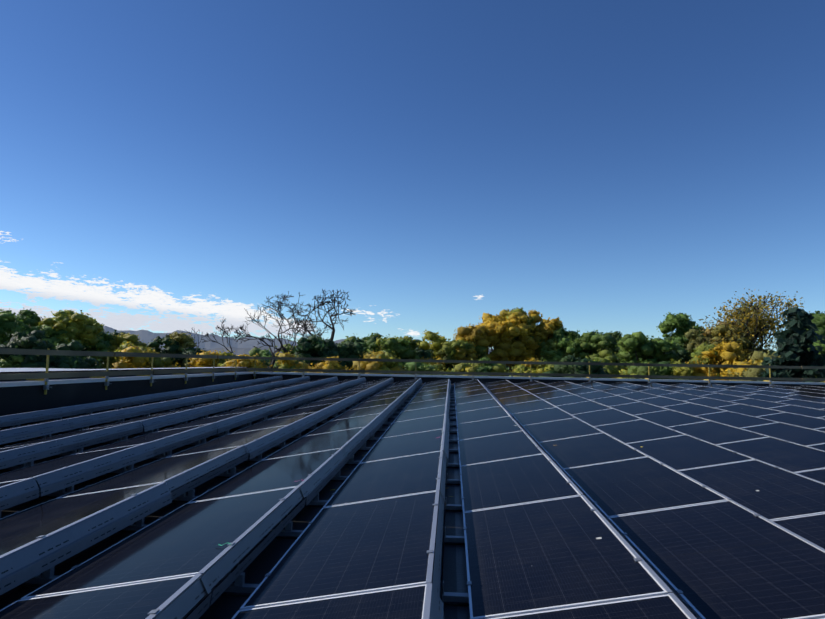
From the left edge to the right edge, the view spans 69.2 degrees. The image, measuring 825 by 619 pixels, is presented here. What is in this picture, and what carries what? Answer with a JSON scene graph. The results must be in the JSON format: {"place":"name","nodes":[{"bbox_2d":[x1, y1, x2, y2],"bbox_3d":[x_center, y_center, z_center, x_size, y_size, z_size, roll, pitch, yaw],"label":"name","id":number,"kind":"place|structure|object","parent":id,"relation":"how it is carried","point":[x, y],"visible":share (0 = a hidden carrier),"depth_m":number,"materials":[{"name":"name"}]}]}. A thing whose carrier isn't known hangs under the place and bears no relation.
{"place":"outdoors","nodes":[
{"label":"outdoors","id":0,"kind":"place"},
{"bbox_2d":[109,330,131,368],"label":"tree","id":1,"kind":"object","parent":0,"point":[114,333],"depth_m":65.73,"materials":[{"name":"green plant"}]},
{"bbox_2d":[159,345,296,355],"bbox_3d":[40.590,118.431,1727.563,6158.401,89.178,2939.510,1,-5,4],"label":"hills","id":2,"kind":"structure","parent":0,"point":[239,351],"depth_m":2201.13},
{"bbox_2d":[276,340,297,354],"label":"tree","id":3,"kind":"object","parent":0,"point":[288,346],"visible":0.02,"depth_m":132.60,"materials":[{"name":"green plant"}]},
{"bbox_2d":[103,326,493,351],"bbox_3d":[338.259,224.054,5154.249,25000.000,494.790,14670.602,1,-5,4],"label":"mountains","id":4,"kind":"structure","parent":0,"point":[146,336],"depth_m":8800.70,"materials":[{"name":"grey stone"}]},
{"bbox_2d":[0,374,824,415],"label":"parapet walls","id":5,"kind":"structure","parent":0,"point":[18,399],"depth_m":19.27,"materials":[{"name":"grey concrete"}]},
{"bbox_2d":[0,375,824,618],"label":"solar panels","id":6,"kind":"object","parent":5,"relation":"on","point":[305,498],"visible":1,"depth_m":5.73,"materials":[{"name":"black glass"}]},
{"bbox_2d":[0,372,824,386],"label":"parapet coping","id":7,"kind":"object","parent":5,"relation":"on","point":[32,383],"visible":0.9,"depth_m":29.38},
{"bbox_2d":[26,348,824,393],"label":"railing posts","id":8,"kind":"object","parent":5,"relation":"on","point":[46,387],"visible":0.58,"depth_m":23.14,"materials":[{"name":"grey metal"}]},
{"bbox_2d":[0,348,824,380],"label":"guardrail","id":9,"kind":"object","parent":8,"relation":"attached to","point":[53,352],"visible":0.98,"depth_m":29.37,"materials":[{"name":"grey metal"}]},
{"bbox_2d":[0,0,824,350],"label":"sky","id":10,"kind":"structure","parent":0,"point":[167,166],"materials":[{"name":"blue"}]},
{"label":"ground","id":11,"kind":"structure","parent":0,"visible":0},
{"bbox_2d":[0,307,84,350],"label":"tree","id":12,"kind":"object","parent":11,"relation":"on","point":[22,320],"visible":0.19,"depth_m":55.67,"materials":[{"name":"green plant"}]},
{"bbox_2d":[0,328,103,368],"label":"tree","id":13,"kind":"object","parent":11,"relation":"on","point":[26,340],"visible":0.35,"depth_m":43.52,"materials":[{"name":"green plant"}]},
{"bbox_2d":[38,309,150,368],"bbox_3d":[-34.668,7.201,62.597,11.357,13.907,12.476,-2,-6,26],"label":"tree","id":14,"kind":"object","parent":11,"relation":"on","point":[89,332],"visible":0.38,"depth_m":59.01,"materials":[{"name":"green plant"}]},
{"bbox_2d":[0,367,247,381],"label":"cap","id":15,"kind":"object","parent":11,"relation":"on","point":[25,370],"visible":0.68,"depth_m":18.39,"materials":[{"name":"metal"}]},
{"bbox_2d":[111,341,180,368],"bbox_3d":[-25.717,8.346,56.063,6.365,10.784,6.639,-1,-5,19],"label":"bush","id":16,"kind":"object","parent":11,"relation":"on","point":[141,362],"visible":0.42,"depth_m":54.91,"materials":[{"name":"yellow plant"}]},
{"bbox_2d":[147,330,215,367],"bbox_3d":[-24.532,8.220,62.215,8.421,12.116,8.378,-3,-7,40],"label":"tree","id":17,"kind":"object","parent":11,"relation":"on","point":[178,343],"visible":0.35,"depth_m":61.87,"materials":[{"name":"green plant"}]},
{"bbox_2d":[187,350,235,366],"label":"bush","id":18,"kind":"object","parent":11,"relation":"on","point":[201,362],"visible":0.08,"depth_m":55.57,"materials":[{"name":"yellow plant"}]},
{"bbox_2d":[217,353,271,371],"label":"bush","id":19,"kind":"object","parent":11,"relation":"on","point":[250,363],"visible":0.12,"depth_m":49.69,"materials":[{"name":"yellow plant"}]},
{"bbox_2d":[181,306,326,371],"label":"tree","id":20,"kind":"object","parent":11,"relation":"on","point":[247,334],"visible":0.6,"depth_m":86.07,"materials":[{"name":"brown plant"}]},
{"bbox_2d":[251,353,270,366],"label":"tree","id":21,"kind":"object","parent":11,"relation":"on","point":[267,361],"depth_m":118.00,"materials":[{"name":"green plant"}]},
{"bbox_2d":[245,348,278,367],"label":"tree","id":22,"kind":"object","parent":11,"relation":"on","point":[259,351],"visible":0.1,"depth_m":126.54,"materials":[{"name":"green plant"}]},
{"bbox_2d":[274,350,316,372],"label":"bush","id":23,"kind":"object","parent":11,"relation":"on","point":[289,364],"visible":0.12,"depth_m":50.40,"materials":[{"name":"yellow plant"}]},
{"bbox_2d":[253,289,354,371],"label":"tree","id":24,"kind":"object","parent":11,"relation":"on","point":[282,347],"visible":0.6,"depth_m":76.65,"materials":[{"name":"brown plant"}]},
{"bbox_2d":[293,333,365,369],"bbox_3d":[-9.067,8.595,62.751,9.178,12.044,9.093,4,-6,-27],"label":"tree","id":25,"kind":"object","parent":11,"relation":"on","point":[313,346],"visible":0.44,"depth_m":60.86,"materials":[{"name":"green plant"}]},
{"bbox_2d":[309,356,354,373],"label":"bush","id":26,"kind":"object","parent":11,"relation":"on","point":[336,365],"visible":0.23,"depth_m":48.72,"materials":[{"name":"yellow plant"}]},
{"bbox_2d":[341,333,383,369],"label":"tree","id":27,"kind":"object","parent":11,"relation":"on","point":[375,336],"visible":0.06,"depth_m":68.17,"materials":[{"name":"green plant"}]},
{"bbox_2d":[352,349,409,374],"bbox_3d":[-3.086,8.680,53.196,5.981,10.364,6.238,-1,-6,25],"label":"bush","id":28,"kind":"object","parent":11,"relation":"on","point":[378,365],"visible":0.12,"depth_m":52.22,"materials":[{"name":"yellow plant"}]},
{"bbox_2d":[361,334,422,370],"bbox_3d":[-2.466,8.984,67.359,7.932,12.306,8.050,1,-5,4],"label":"tree","id":29,"kind":"object","parent":11,"relation":"on","point":[405,347],"visible":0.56,"depth_m":64.83,"materials":[{"name":"green plant"}]},
{"bbox_2d":[411,339,432,374],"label":"tree","id":30,"kind":"object","parent":11,"relation":"on","point":[421,352],"visible":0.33,"depth_m":117.02,"materials":[{"name":"green plant"}]},
{"bbox_2d":[399,362,453,374],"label":"bush","id":31,"kind":"object","parent":11,"relation":"on","point":[420,366],"visible":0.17,"depth_m":50.28,"materials":[{"name":"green plant"}]},
{"bbox_2d":[416,330,486,370],"bbox_3d":[4.462,8.578,64.976,7.134,12.920,6.710,4,-6,-30],"label":"tree","id":32,"kind":"object","parent":11,"relation":"on","point":[441,347],"visible":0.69,"depth_m":63.97,"materials":[{"name":"green plant"}]},
{"bbox_2d":[448,355,510,375],"bbox_3d":[6.072,9.009,52.823,6.188,9.988,7.484,1,-5,4],"label":"bush","id":33,"kind":"object","parent":11,"relation":"on","point":[479,367],"visible":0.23,"depth_m":51.73,"materials":[{"name":"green plant"}]},
{"bbox_2d":[453,313,540,370],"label":"tree","id":34,"kind":"object","parent":11,"relation":"on","point":[497,333],"visible":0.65,"depth_m":65.84,"materials":[{"name":"yellow plant"}]},
{"bbox_2d":[499,307,562,376],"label":"tree","id":35,"kind":"object","parent":11,"relation":"on","point":[524,322],"visible":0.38,"depth_m":68.77,"materials":[{"name":"yellow plant"}]},
{"bbox_2d":[510,357,553,376],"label":"bush","id":36,"kind":"object","parent":11,"relation":"on","point":[525,368],"visible":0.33,"depth_m":49.78,"materials":[{"name":"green plant"}]},
{"bbox_2d":[538,353,610,377],"bbox_3d":[12.423,8.415,45.706,6.026,10.141,4.492,1,-5,4],"label":"bush","id":37,"kind":"object","parent":11,"relation":"on","point":[577,369],"visible":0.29,"depth_m":45.39,"materials":[{"name":"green plant"}]},
{"bbox_2d":[537,327,617,361],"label":"tree","id":38,"kind":"object","parent":11,"relation":"on","point":[561,344],"visible":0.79,"depth_m":65.81,"materials":[{"name":"green plant"}]},
{"bbox_2d":[585,348,627,378],"bbox_3d":[17.431,8.798,52.822,5.585,10.772,6.813,-2,-6,31],"label":"bush","id":39,"kind":"object","parent":11,"relation":"on","point":[605,355],"visible":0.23,"depth_m":52.36,"materials":[{"name":"green plant"}]},
{"bbox_2d":[605,331,626,369],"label":"tree","id":40,"kind":"object","parent":11,"relation":"on","point":[617,335],"visible":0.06,"depth_m":78.14,"materials":[{"name":"green plant"}]},
{"bbox_2d":[615,331,682,369],"bbox_3d":[22.320,8.429,57.425,5.927,12.483,6.276,1,-5,4],"label":"tree","id":41,"kind":"object","parent":11,"relation":"on","point":[637,347],"visible":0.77,"depth_m":56.11,"materials":[{"name":"green plant"}]},
{"bbox_2d":[622,358,696,379],"bbox_3d":[18.707,8.661,45.929,5.644,9.860,4.910,1,-5,4],"label":"bush","id":42,"kind":"object","parent":11,"relation":"on","point":[663,371],"visible":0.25,"depth_m":44.95,"materials":[{"name":"green plant"}]},
{"bbox_2d":[656,312,705,363],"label":"tree","id":43,"kind":"object","parent":11,"relation":"on","point":[681,323],"visible":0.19,"depth_m":75.77,"materials":[{"name":"green plant"}]},
{"bbox_2d":[685,341,748,380],"bbox_3d":[23.302,7.980,45.270,7.227,11.311,7.274,1,-5,4],"label":"bush","id":44,"kind":"object","parent":11,"relation":"on","point":[723,353],"visible":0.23,"depth_m":45.17,"materials":[{"name":"yellow plant"}]},
{"bbox_2d":[683,320,774,361],"bbox_3d":[32.994,8.117,61.667,8.485,14.254,6.987,3,-5,-22],"label":"tree","id":45,"kind":"object","parent":11,"relation":"on","point":[694,336],"visible":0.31,"depth_m":61.32,"materials":[{"name":"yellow plant"}]},
{"bbox_2d":[687,288,809,350],"bbox_3d":[35.254,6.504,62.079,12.562,17.687,14.162,5,-6,-38],"label":"tree","id":46,"kind":"object","parent":11,"relation":"on","point":[757,325],"visible":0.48,"depth_m":60.33,"materials":[{"name":"green plant"}]},
{"bbox_2d":[725,347,780,380],"bbox_3d":[23.149,7.777,39.440,5.243,10.633,5.800,-1,-6,25],"label":"bush","id":47,"kind":"object","parent":11,"relation":"on","point":[756,358],"visible":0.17,"depth_m":39.60,"materials":[{"name":"yellow plant"}]},
{"bbox_2d":[757,307,824,381],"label":"tree","id":48,"kind":"object","parent":11,"relation":"on","point":[795,338],"visible":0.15,"depth_m":34.78,"materials":[{"name":"green plant"}]},
{"bbox_2d":[774,311,824,381],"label":"tree","id":49,"kind":"object","parent":11,"relation":"on","point":[818,320],"visible":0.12,"depth_m":50.08,"materials":[{"name":"green plant"}]}
]}

